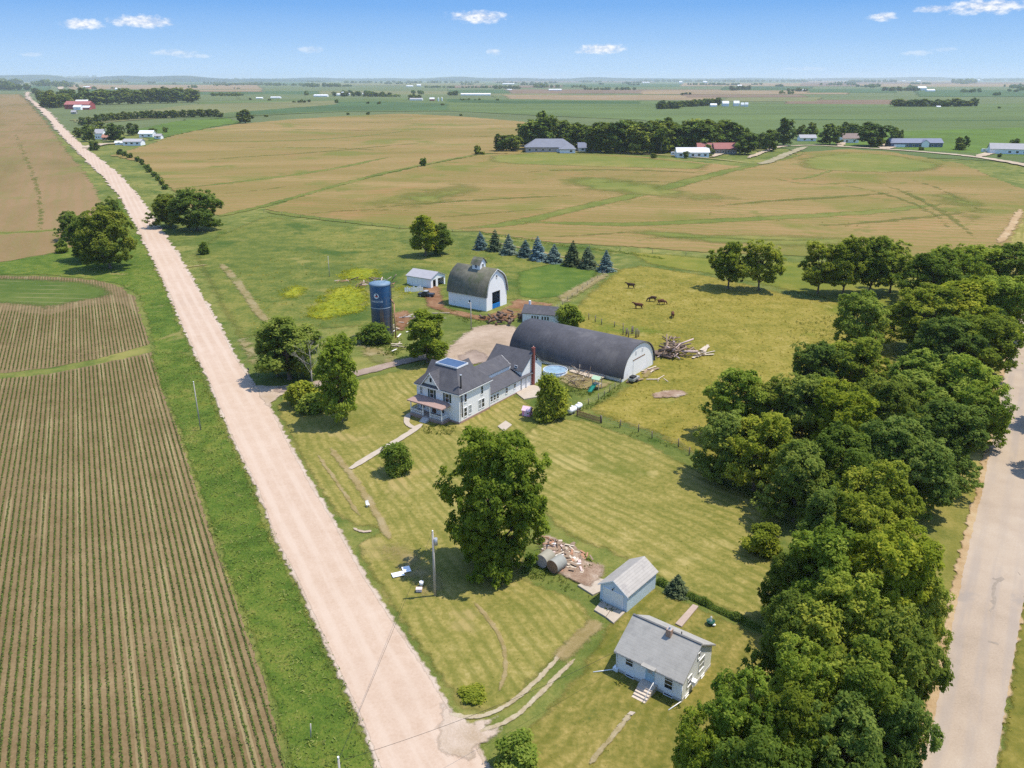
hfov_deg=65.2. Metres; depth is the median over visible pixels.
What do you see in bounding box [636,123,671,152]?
wood tree
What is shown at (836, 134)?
tree
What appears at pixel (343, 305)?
weed bed
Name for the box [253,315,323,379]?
dark tree
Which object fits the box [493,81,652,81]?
field
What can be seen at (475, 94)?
farm building
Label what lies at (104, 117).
windbreak tree
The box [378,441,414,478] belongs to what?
round bush
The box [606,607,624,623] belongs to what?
concrete slab
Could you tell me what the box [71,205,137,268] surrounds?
dark tree
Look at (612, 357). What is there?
arched barn
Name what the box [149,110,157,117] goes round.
windbreak tree
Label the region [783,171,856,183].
grass strip
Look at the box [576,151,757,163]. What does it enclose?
lane
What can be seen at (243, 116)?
field tree
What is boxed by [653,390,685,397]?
bare earth
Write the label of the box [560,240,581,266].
spruce tree
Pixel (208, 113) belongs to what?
windbreak tree
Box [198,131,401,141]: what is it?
grass strip
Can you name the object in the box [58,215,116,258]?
dark tree
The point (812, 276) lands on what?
leafy tree
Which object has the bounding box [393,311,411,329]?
bare earth
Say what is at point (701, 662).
window
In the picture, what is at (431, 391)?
window
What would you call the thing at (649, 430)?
wire fence
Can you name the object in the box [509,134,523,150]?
deciduous tree
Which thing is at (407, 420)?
front path
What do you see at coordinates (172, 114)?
windbreak tree
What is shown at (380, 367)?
driveway
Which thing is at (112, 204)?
dark tree
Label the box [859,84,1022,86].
field
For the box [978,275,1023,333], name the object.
leafy tree
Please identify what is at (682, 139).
wood tree
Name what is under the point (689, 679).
window
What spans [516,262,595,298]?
meadow
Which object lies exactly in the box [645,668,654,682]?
front door
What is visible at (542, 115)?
wood tree
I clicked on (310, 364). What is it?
dead tree
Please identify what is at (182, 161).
field
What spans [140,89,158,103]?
wood tree
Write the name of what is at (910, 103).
plain tree
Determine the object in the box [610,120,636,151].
wood tree
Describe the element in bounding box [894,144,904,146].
garage door
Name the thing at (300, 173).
grass strip
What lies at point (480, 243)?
spruce tree
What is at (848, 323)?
leafy tree
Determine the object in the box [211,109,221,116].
windbreak tree
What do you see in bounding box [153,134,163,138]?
pale shed
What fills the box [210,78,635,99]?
treeline
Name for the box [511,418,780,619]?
lawn
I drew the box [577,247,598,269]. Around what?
spruce tree
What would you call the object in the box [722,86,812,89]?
field
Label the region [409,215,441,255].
leafy tree
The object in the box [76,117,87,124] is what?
windbreak tree
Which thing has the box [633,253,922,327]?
pasture
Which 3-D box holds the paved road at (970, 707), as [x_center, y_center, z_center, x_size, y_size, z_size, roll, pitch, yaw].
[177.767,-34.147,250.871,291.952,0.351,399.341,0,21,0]
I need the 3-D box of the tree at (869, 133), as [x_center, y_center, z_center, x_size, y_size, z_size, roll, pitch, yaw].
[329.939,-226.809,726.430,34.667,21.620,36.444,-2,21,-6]
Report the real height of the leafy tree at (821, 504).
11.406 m
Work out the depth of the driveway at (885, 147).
712.69 m
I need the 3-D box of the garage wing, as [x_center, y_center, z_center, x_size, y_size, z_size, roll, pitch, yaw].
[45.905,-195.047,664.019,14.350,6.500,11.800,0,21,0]
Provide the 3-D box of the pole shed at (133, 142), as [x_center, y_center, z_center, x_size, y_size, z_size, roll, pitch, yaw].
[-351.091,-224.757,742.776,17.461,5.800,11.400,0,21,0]
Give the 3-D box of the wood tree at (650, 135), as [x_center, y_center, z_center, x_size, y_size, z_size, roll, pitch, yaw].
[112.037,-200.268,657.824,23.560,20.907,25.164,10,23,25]
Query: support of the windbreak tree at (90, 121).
on the ground at (144, 182)
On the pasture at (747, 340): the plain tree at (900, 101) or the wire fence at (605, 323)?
the wire fence at (605, 323)
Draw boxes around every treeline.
[0,75,238,89]
[22,78,1023,95]
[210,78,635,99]
[641,77,1023,84]
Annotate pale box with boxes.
[416,587,421,591]
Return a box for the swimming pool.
[543,365,567,376]
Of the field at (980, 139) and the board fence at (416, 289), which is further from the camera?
the field at (980, 139)
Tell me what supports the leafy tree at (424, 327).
on the lawn at (472, 652)
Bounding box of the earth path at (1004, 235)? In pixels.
[996,209,1023,242]
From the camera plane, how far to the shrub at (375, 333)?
185.52 m
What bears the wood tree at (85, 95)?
on the ground at (144, 182)
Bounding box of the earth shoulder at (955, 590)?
[919,306,1023,767]
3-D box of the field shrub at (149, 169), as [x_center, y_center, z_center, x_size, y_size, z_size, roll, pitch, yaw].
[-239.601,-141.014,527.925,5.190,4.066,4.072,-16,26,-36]
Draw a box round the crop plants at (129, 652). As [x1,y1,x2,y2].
[0,355,283,767]
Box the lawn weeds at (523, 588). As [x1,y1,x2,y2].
[289,365,752,750]
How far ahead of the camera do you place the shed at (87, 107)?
1583.70 m
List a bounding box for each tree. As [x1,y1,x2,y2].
[36,95,56,107]
[40,95,59,107]
[42,91,58,95]
[53,95,63,107]
[53,210,78,239]
[55,89,69,93]
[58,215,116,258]
[59,94,68,106]
[60,93,74,105]
[68,92,78,100]
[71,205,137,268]
[72,127,82,136]
[75,90,93,100]
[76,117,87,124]
[77,87,89,96]
[80,124,95,140]
[85,116,94,123]
[88,91,107,104]
[91,121,105,129]
[93,114,101,121]
[95,196,125,233]
[100,91,114,104]
[100,113,109,120]
[104,123,125,140]
[107,113,116,119]
[108,90,128,103]
[113,113,122,119]
[117,87,126,98]
[118,91,135,103]
[119,111,130,119]
[124,88,135,94]
[125,123,138,134]
[127,112,135,118]
[130,90,145,103]
[133,111,141,118]
[139,111,148,117]
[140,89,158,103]
[141,193,181,226]
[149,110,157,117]
[153,89,168,102]
[155,89,178,102]
[156,111,163,117]
[159,86,175,97]
[161,110,169,117]
[165,186,224,230]
[168,110,176,117]
[169,89,185,102]
[173,87,186,100]
[179,109,190,116]
[180,89,200,102]
[186,109,195,116]
[197,109,206,116]
[204,109,213,116]
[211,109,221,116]
[234,109,253,122]
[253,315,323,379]
[254,333,291,376]
[292,335,324,383]
[312,331,359,422]
[404,308,449,362]
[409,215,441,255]
[431,223,453,253]
[432,424,552,589]
[472,232,487,250]
[486,230,502,252]
[493,134,507,150]
[499,135,512,150]
[499,234,516,255]
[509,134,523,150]
[515,120,539,147]
[517,240,531,258]
[528,236,546,261]
[532,110,557,138]
[532,119,554,140]
[541,244,562,263]
[553,120,578,145]
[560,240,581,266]
[571,122,592,147]
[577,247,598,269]
[581,122,609,152]
[590,125,619,152]
[596,250,616,272]
[604,120,632,151]
[605,149,614,153]
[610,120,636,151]
[623,124,653,152]
[628,119,643,123]
[633,127,658,153]
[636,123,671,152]
[637,122,653,143]
[650,153,657,157]
[655,117,673,122]
[656,102,664,108]
[660,124,678,152]
[663,121,681,145]
[667,102,677,108]
[668,126,691,150]
[670,705,727,767]
[679,120,704,146]
[681,118,700,140]
[683,151,689,157]
[687,100,698,106]
[689,125,725,146]
[689,409,755,483]
[690,122,720,146]
[692,664,787,767]
[698,99,706,105]
[698,366,772,425]
[701,119,724,142]
[704,144,714,155]
[706,241,749,288]
[706,411,799,490]
[710,720,811,767]
[714,97,722,104]
[717,119,740,141]
[717,122,749,143]
[734,132,760,153]
[736,588,811,694]
[737,239,787,290]
[743,678,839,767]
[747,376,801,438]
[750,438,828,523]
[752,134,766,148]
[756,552,818,610]
[759,129,780,149]
[766,631,839,717]
[773,117,796,144]
[776,372,837,440]
[779,516,863,638]
[787,570,908,700]
[788,690,885,767]
[789,340,855,397]
[794,125,807,136]
[796,482,855,546]
[797,240,841,293]
[804,376,879,458]
[806,337,890,393]
[807,122,819,134]
[811,420,876,493]
[814,634,925,767]
[817,123,845,143]
[820,234,869,294]
[830,459,926,536]
[830,488,900,586]
[832,289,891,351]
[842,122,852,132]
[844,517,945,632]
[847,235,897,289]
[847,373,923,443]
[847,601,954,743]
[848,123,860,136]
[855,121,896,145]
[858,414,936,495]
[869,687,944,767]
[873,136,885,146]
[878,282,964,344]
[879,238,915,292]
[885,348,966,416]
[889,127,898,137]
[890,247,971,306]
[892,98,904,105]
[893,438,968,519]
[897,129,903,137]
[902,315,988,375]
[904,99,914,106]
[904,397,989,495]
[909,563,955,651]
[916,99,926,106]
[920,352,1003,415]
[923,98,931,106]
[925,275,1019,334]
[928,100,937,105]
[929,243,1002,287]
[934,311,1023,374]
[939,100,949,106]
[950,98,959,105]
[950,379,1019,448]
[954,143,966,149]
[955,137,963,148]
[956,99,964,105]
[962,241,1023,292]
[963,101,974,105]
[964,136,970,146]
[969,97,978,105]
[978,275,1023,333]
[1009,138,1019,142]
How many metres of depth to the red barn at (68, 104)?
1612.19 m
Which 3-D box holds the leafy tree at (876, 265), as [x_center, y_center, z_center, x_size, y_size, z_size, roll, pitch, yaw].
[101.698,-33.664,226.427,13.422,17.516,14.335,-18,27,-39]
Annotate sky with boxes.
[0,0,1023,78]
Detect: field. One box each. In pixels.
[0,81,1023,131]
[0,94,100,231]
[0,231,71,261]
[0,275,149,372]
[0,278,111,306]
[0,352,284,767]
[13,85,51,90]
[20,82,101,84]
[67,85,259,89]
[71,100,335,122]
[87,89,320,93]
[110,114,525,214]
[129,82,304,84]
[135,118,239,139]
[184,98,1023,162]
[199,90,264,91]
[236,94,494,99]
[240,101,448,113]
[260,87,446,90]
[266,149,1023,259]
[313,83,484,85]
[317,91,558,94]
[446,99,639,103]
[448,85,562,87]
[449,90,540,93]
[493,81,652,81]
[504,89,721,93]
[504,95,715,99]
[563,84,719,86]
[640,90,847,93]
[680,83,800,85]
[680,94,806,96]
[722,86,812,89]
[723,97,823,100]
[784,100,896,103]
[788,119,1023,120]
[800,82,1023,85]
[800,128,1023,155]
[802,81,950,81]
[806,89,896,92]
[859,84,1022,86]
[880,87,1018,89]
[916,90,1023,96]
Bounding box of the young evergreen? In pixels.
[662,574,688,600]
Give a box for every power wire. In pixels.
[339,531,432,757]
[344,651,615,759]
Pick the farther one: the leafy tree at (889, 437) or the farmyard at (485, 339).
the farmyard at (485, 339)
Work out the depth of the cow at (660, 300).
218.68 m
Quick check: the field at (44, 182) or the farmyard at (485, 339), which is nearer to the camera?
the farmyard at (485, 339)
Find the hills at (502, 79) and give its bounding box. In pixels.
[288,77,786,80]
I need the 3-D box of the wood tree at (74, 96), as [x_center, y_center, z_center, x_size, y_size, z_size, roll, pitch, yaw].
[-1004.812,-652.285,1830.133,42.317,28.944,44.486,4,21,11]
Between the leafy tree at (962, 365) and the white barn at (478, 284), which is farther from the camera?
the white barn at (478, 284)
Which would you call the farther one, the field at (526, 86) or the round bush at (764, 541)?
the field at (526, 86)
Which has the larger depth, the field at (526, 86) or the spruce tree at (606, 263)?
the field at (526, 86)
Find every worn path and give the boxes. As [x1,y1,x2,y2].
[318,455,359,514]
[331,449,390,537]
[475,603,507,689]
[557,620,601,658]
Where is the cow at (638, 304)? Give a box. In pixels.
[632,302,643,308]
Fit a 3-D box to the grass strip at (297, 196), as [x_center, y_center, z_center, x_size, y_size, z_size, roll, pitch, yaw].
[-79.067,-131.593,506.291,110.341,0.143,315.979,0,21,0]
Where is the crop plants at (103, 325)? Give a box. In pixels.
[0,302,146,369]
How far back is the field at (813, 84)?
9614.21 m
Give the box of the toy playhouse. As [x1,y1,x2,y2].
[521,405,532,416]
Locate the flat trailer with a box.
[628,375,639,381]
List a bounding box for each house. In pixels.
[94,129,105,138]
[524,139,574,151]
[577,142,601,151]
[674,147,709,157]
[695,143,736,153]
[797,134,816,140]
[839,133,859,142]
[885,138,943,146]
[987,143,1023,153]
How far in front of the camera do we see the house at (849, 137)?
765.95 m
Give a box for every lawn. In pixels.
[278,364,589,710]
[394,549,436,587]
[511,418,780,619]
[528,588,773,767]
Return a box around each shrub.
[88,141,99,149]
[145,167,152,171]
[150,171,157,176]
[161,184,168,189]
[198,241,210,254]
[281,380,321,405]
[294,392,322,414]
[352,321,394,345]
[419,157,426,165]
[474,145,481,153]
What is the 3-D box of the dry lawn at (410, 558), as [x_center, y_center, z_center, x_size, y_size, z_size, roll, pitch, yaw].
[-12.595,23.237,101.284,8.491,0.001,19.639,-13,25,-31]
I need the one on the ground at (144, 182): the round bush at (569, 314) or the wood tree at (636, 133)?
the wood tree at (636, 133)
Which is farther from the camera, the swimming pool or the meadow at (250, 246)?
the meadow at (250, 246)
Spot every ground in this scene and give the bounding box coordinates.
[0,132,1023,767]
[221,264,270,321]
[240,338,255,362]
[361,341,395,361]
[487,240,616,268]
[559,273,606,301]
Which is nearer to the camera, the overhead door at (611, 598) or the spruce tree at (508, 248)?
the overhead door at (611, 598)
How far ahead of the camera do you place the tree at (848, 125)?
810.16 m
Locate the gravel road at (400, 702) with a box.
[26,92,485,767]
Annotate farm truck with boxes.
[418,290,434,296]
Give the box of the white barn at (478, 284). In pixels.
[447,256,508,310]
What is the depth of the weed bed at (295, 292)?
230.82 m
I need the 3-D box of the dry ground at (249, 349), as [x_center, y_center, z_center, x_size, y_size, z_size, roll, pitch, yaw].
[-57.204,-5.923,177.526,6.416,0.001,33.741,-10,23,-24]
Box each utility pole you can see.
[193,381,200,429]
[432,530,437,595]
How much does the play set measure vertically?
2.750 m
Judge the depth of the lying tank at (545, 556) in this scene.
101.30 m
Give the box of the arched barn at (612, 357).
[510,318,654,381]
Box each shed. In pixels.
[73,105,82,109]
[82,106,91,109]
[114,141,122,144]
[122,139,144,145]
[138,130,156,137]
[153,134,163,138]
[405,268,445,287]
[521,300,560,322]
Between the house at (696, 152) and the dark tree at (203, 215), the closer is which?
the dark tree at (203, 215)
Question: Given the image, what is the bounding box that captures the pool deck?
[569,367,605,377]
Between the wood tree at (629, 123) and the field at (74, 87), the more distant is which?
the field at (74, 87)
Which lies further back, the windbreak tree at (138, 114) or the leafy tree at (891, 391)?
the windbreak tree at (138, 114)
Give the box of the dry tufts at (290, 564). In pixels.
[195,361,745,741]
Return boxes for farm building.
[313,94,328,96]
[461,93,490,95]
[722,101,728,105]
[733,101,739,105]
[916,86,926,89]
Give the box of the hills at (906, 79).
[670,77,1023,80]
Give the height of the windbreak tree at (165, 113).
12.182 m
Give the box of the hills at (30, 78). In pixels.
[0,75,335,81]
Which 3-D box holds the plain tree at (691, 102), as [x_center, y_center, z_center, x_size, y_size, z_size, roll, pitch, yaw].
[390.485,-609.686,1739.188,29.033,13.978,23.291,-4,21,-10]
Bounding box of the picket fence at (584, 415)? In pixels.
[576,408,600,422]
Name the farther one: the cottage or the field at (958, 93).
the field at (958, 93)
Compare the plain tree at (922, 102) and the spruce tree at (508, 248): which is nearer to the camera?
the spruce tree at (508, 248)
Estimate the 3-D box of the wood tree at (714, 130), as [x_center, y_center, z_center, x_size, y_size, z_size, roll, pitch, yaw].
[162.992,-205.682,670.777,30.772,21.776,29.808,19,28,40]
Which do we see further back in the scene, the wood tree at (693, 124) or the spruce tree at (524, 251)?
the wood tree at (693, 124)
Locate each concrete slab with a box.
[498,421,511,430]
[578,578,602,595]
[594,601,612,617]
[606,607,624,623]
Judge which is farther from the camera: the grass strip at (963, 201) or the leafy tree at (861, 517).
the grass strip at (963, 201)
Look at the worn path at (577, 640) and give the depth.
88.46 m
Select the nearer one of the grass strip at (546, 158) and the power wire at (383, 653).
the power wire at (383, 653)
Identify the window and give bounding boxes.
[429,389,433,397]
[445,393,448,402]
[468,404,471,413]
[481,397,484,407]
[625,658,633,668]
[663,677,673,691]
[687,674,691,688]
[698,654,704,672]
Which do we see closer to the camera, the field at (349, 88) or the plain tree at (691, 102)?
the plain tree at (691, 102)
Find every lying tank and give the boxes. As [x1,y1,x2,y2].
[536,549,554,567]
[547,554,566,573]
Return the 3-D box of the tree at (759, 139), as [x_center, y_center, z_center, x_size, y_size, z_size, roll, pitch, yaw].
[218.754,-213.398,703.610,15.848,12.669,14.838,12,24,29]
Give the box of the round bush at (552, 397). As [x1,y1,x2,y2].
[533,372,571,423]
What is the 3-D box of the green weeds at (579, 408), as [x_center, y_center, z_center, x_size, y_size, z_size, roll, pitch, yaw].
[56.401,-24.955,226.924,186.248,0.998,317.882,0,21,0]
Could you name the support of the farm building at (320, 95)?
on the field at (63, 115)
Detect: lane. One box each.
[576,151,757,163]
[749,145,1023,165]
[758,147,805,163]
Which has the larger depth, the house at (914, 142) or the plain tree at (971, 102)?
the plain tree at (971, 102)
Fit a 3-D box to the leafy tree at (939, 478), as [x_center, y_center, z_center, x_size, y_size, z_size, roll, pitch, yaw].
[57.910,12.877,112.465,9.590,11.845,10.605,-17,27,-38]
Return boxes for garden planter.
[706,616,715,625]
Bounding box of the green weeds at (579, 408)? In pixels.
[365,210,910,709]
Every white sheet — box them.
[391,571,404,577]
[401,566,410,572]
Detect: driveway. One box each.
[82,143,113,147]
[251,380,287,406]
[274,354,445,392]
[438,704,498,760]
[877,144,893,148]
[976,152,992,156]
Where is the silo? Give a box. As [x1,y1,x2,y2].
[369,278,395,337]
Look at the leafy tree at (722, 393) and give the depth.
133.91 m
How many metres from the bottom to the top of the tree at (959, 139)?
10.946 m
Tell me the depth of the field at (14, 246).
298.77 m
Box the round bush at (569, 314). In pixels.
[555,302,585,326]
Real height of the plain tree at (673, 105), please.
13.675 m
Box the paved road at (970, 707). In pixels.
[922,314,1023,767]
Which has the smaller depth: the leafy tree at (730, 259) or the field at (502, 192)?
the leafy tree at (730, 259)
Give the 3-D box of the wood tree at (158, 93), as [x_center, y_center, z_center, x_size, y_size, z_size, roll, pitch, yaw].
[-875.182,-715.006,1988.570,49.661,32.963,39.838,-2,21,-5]
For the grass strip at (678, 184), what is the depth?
405.24 m
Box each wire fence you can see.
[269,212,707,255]
[560,270,604,304]
[577,378,620,404]
[588,313,632,330]
[601,415,691,455]
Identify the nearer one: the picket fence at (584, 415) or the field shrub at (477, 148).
the picket fence at (584, 415)
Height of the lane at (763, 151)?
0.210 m
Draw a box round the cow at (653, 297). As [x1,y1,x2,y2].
[646,296,656,300]
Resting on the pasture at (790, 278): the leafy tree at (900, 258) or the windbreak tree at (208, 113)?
the leafy tree at (900, 258)
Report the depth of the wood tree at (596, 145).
662.58 m
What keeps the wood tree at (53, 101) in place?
on the ground at (144, 182)
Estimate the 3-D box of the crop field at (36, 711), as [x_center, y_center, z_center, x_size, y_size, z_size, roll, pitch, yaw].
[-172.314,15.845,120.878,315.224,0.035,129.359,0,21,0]
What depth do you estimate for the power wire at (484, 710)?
71.42 m
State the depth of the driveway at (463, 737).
75.53 m
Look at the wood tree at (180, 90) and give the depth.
2200.00 m
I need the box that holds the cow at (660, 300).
[657,299,666,304]
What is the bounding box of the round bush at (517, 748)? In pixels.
[492,727,540,767]
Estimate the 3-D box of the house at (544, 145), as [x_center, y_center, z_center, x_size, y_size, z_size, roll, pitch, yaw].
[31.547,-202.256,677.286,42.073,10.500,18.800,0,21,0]
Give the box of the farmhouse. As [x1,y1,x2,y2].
[407,343,543,424]
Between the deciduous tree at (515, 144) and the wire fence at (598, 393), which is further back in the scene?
the deciduous tree at (515, 144)
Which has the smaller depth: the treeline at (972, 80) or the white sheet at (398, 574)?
the white sheet at (398, 574)
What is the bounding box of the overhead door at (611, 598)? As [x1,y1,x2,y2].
[603,588,621,609]
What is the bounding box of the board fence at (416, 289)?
[405,286,422,292]
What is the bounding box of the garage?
[598,556,658,612]
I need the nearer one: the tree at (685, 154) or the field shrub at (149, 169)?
the field shrub at (149, 169)
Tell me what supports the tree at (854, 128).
on the ground at (144, 182)
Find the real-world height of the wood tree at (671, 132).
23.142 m
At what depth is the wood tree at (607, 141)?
660.51 m
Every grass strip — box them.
[0,229,61,232]
[194,157,386,186]
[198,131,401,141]
[219,154,478,215]
[268,211,469,231]
[404,185,474,206]
[461,154,801,228]
[490,152,708,168]
[518,204,935,225]
[571,177,721,199]
[637,231,841,245]
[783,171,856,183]
[799,153,940,171]
[933,195,980,217]
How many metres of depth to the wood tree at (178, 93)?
2010.22 m
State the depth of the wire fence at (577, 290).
230.31 m
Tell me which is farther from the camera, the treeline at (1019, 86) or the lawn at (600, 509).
the treeline at (1019, 86)
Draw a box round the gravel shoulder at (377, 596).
[25,92,490,767]
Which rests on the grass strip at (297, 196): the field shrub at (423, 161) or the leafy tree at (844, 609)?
the field shrub at (423, 161)
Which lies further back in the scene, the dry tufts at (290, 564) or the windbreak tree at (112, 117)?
the windbreak tree at (112, 117)
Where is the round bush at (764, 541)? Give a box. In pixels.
[738,521,782,558]
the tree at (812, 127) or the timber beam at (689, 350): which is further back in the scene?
the tree at (812, 127)
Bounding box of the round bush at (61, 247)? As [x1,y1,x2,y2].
[53,241,69,252]
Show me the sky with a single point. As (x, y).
(230, 39)
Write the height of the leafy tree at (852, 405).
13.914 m
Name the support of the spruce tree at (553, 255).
on the meadow at (552, 280)
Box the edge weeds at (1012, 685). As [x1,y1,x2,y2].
[964,370,1016,765]
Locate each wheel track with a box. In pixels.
[450,655,559,718]
[480,659,574,731]
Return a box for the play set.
[588,375,601,392]
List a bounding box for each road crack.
[989,581,998,612]
[992,577,1003,581]
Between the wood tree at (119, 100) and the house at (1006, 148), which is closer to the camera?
the house at (1006, 148)
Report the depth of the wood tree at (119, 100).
1903.97 m
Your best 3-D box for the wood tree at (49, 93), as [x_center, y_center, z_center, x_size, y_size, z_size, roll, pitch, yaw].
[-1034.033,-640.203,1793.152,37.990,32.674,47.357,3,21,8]
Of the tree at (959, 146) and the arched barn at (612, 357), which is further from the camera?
the tree at (959, 146)
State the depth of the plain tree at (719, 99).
1805.22 m
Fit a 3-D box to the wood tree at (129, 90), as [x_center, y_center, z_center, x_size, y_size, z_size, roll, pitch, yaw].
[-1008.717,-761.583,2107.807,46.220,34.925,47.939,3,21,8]
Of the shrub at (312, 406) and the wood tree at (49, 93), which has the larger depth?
the wood tree at (49, 93)
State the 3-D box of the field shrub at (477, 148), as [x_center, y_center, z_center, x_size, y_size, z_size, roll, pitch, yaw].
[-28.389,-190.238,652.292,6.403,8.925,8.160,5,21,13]
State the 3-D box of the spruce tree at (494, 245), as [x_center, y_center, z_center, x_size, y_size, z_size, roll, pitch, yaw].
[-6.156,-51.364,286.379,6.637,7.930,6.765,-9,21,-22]
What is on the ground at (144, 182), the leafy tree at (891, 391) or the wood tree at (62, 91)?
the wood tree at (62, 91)
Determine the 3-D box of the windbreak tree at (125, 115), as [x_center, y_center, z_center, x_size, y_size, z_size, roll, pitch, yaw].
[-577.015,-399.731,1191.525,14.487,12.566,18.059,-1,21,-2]
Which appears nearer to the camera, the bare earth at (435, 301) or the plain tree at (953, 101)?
the bare earth at (435, 301)
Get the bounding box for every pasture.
[576,266,897,457]
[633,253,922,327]
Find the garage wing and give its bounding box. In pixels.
[558,145,575,152]
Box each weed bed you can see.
[285,287,302,296]
[313,286,364,317]
[345,269,376,278]
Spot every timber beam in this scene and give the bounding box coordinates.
[658,346,674,351]
[682,350,697,351]
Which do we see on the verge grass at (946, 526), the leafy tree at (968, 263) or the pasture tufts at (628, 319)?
the leafy tree at (968, 263)
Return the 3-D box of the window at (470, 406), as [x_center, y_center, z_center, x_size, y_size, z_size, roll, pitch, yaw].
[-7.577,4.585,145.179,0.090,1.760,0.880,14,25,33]
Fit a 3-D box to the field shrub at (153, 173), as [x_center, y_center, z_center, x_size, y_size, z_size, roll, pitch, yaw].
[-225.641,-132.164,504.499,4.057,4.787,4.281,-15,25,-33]
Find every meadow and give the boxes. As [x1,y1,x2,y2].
[194,216,610,337]
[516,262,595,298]
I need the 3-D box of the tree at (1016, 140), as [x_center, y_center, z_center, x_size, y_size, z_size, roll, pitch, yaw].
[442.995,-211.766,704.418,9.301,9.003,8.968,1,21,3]
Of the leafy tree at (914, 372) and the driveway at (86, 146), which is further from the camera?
the driveway at (86, 146)
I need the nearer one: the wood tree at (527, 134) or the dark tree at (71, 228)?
the dark tree at (71, 228)
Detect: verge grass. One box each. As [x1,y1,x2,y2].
[0,200,189,354]
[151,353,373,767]
[900,210,1023,708]
[997,603,1023,767]
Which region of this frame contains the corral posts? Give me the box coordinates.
[622,326,639,337]
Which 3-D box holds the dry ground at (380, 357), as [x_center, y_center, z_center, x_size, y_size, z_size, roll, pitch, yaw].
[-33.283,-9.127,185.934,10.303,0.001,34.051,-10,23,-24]
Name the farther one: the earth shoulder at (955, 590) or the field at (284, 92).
the field at (284, 92)
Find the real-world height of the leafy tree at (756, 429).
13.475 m
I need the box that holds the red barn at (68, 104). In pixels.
[63,101,95,108]
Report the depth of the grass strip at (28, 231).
324.03 m
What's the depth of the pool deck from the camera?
166.94 m
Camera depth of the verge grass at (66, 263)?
252.88 m
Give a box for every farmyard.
[446,324,515,362]
[458,350,487,363]
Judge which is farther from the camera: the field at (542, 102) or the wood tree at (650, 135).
the field at (542, 102)
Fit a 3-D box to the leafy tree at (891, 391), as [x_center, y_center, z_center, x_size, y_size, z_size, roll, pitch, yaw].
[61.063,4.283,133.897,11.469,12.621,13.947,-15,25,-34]
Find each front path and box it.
[349,424,422,468]
[404,413,414,427]
[589,714,629,762]
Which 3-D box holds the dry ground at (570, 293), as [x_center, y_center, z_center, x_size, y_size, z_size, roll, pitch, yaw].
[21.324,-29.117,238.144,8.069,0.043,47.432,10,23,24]
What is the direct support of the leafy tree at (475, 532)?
on the lawn at (472, 652)
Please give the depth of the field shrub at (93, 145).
687.69 m
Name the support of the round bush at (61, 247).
on the verge grass at (66, 263)
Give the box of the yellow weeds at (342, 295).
[278,267,412,319]
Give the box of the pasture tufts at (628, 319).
[239,234,896,455]
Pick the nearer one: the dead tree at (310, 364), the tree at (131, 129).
the dead tree at (310, 364)
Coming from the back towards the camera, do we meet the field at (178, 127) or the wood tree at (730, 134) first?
the field at (178, 127)
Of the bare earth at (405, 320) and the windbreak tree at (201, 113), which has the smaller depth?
the bare earth at (405, 320)
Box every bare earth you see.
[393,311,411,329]
[424,282,551,319]
[542,535,603,585]
[560,373,609,388]
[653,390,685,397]
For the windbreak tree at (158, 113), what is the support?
on the ground at (144, 182)
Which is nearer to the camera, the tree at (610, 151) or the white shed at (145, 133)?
the tree at (610, 151)
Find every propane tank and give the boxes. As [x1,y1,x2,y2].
[567,405,576,414]
[575,402,582,410]
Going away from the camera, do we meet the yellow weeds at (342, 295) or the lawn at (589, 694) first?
the lawn at (589, 694)
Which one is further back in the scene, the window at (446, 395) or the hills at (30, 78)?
the hills at (30, 78)
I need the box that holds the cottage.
[593,613,715,709]
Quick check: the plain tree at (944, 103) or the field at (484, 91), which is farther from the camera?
the field at (484, 91)
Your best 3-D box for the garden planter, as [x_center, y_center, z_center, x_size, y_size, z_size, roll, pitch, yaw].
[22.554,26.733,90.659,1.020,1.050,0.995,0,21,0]
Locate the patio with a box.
[516,385,539,399]
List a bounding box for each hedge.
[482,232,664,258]
[655,577,766,633]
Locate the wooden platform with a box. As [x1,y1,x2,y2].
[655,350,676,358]
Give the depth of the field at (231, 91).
3703.50 m
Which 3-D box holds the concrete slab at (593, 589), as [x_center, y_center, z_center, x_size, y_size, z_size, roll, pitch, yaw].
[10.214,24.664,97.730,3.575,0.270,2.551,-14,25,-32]
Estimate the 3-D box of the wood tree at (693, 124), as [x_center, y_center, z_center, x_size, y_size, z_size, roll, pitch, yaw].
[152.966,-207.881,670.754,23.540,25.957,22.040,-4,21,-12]
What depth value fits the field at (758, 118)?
1400.40 m
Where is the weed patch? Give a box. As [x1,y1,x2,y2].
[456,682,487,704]
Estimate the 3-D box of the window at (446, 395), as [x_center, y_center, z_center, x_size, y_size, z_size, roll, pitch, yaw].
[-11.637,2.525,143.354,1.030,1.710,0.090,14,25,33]
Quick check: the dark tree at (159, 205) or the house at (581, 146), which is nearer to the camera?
the dark tree at (159, 205)
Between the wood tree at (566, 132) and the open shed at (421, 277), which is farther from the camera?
the wood tree at (566, 132)
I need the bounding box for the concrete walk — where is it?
[675,604,698,627]

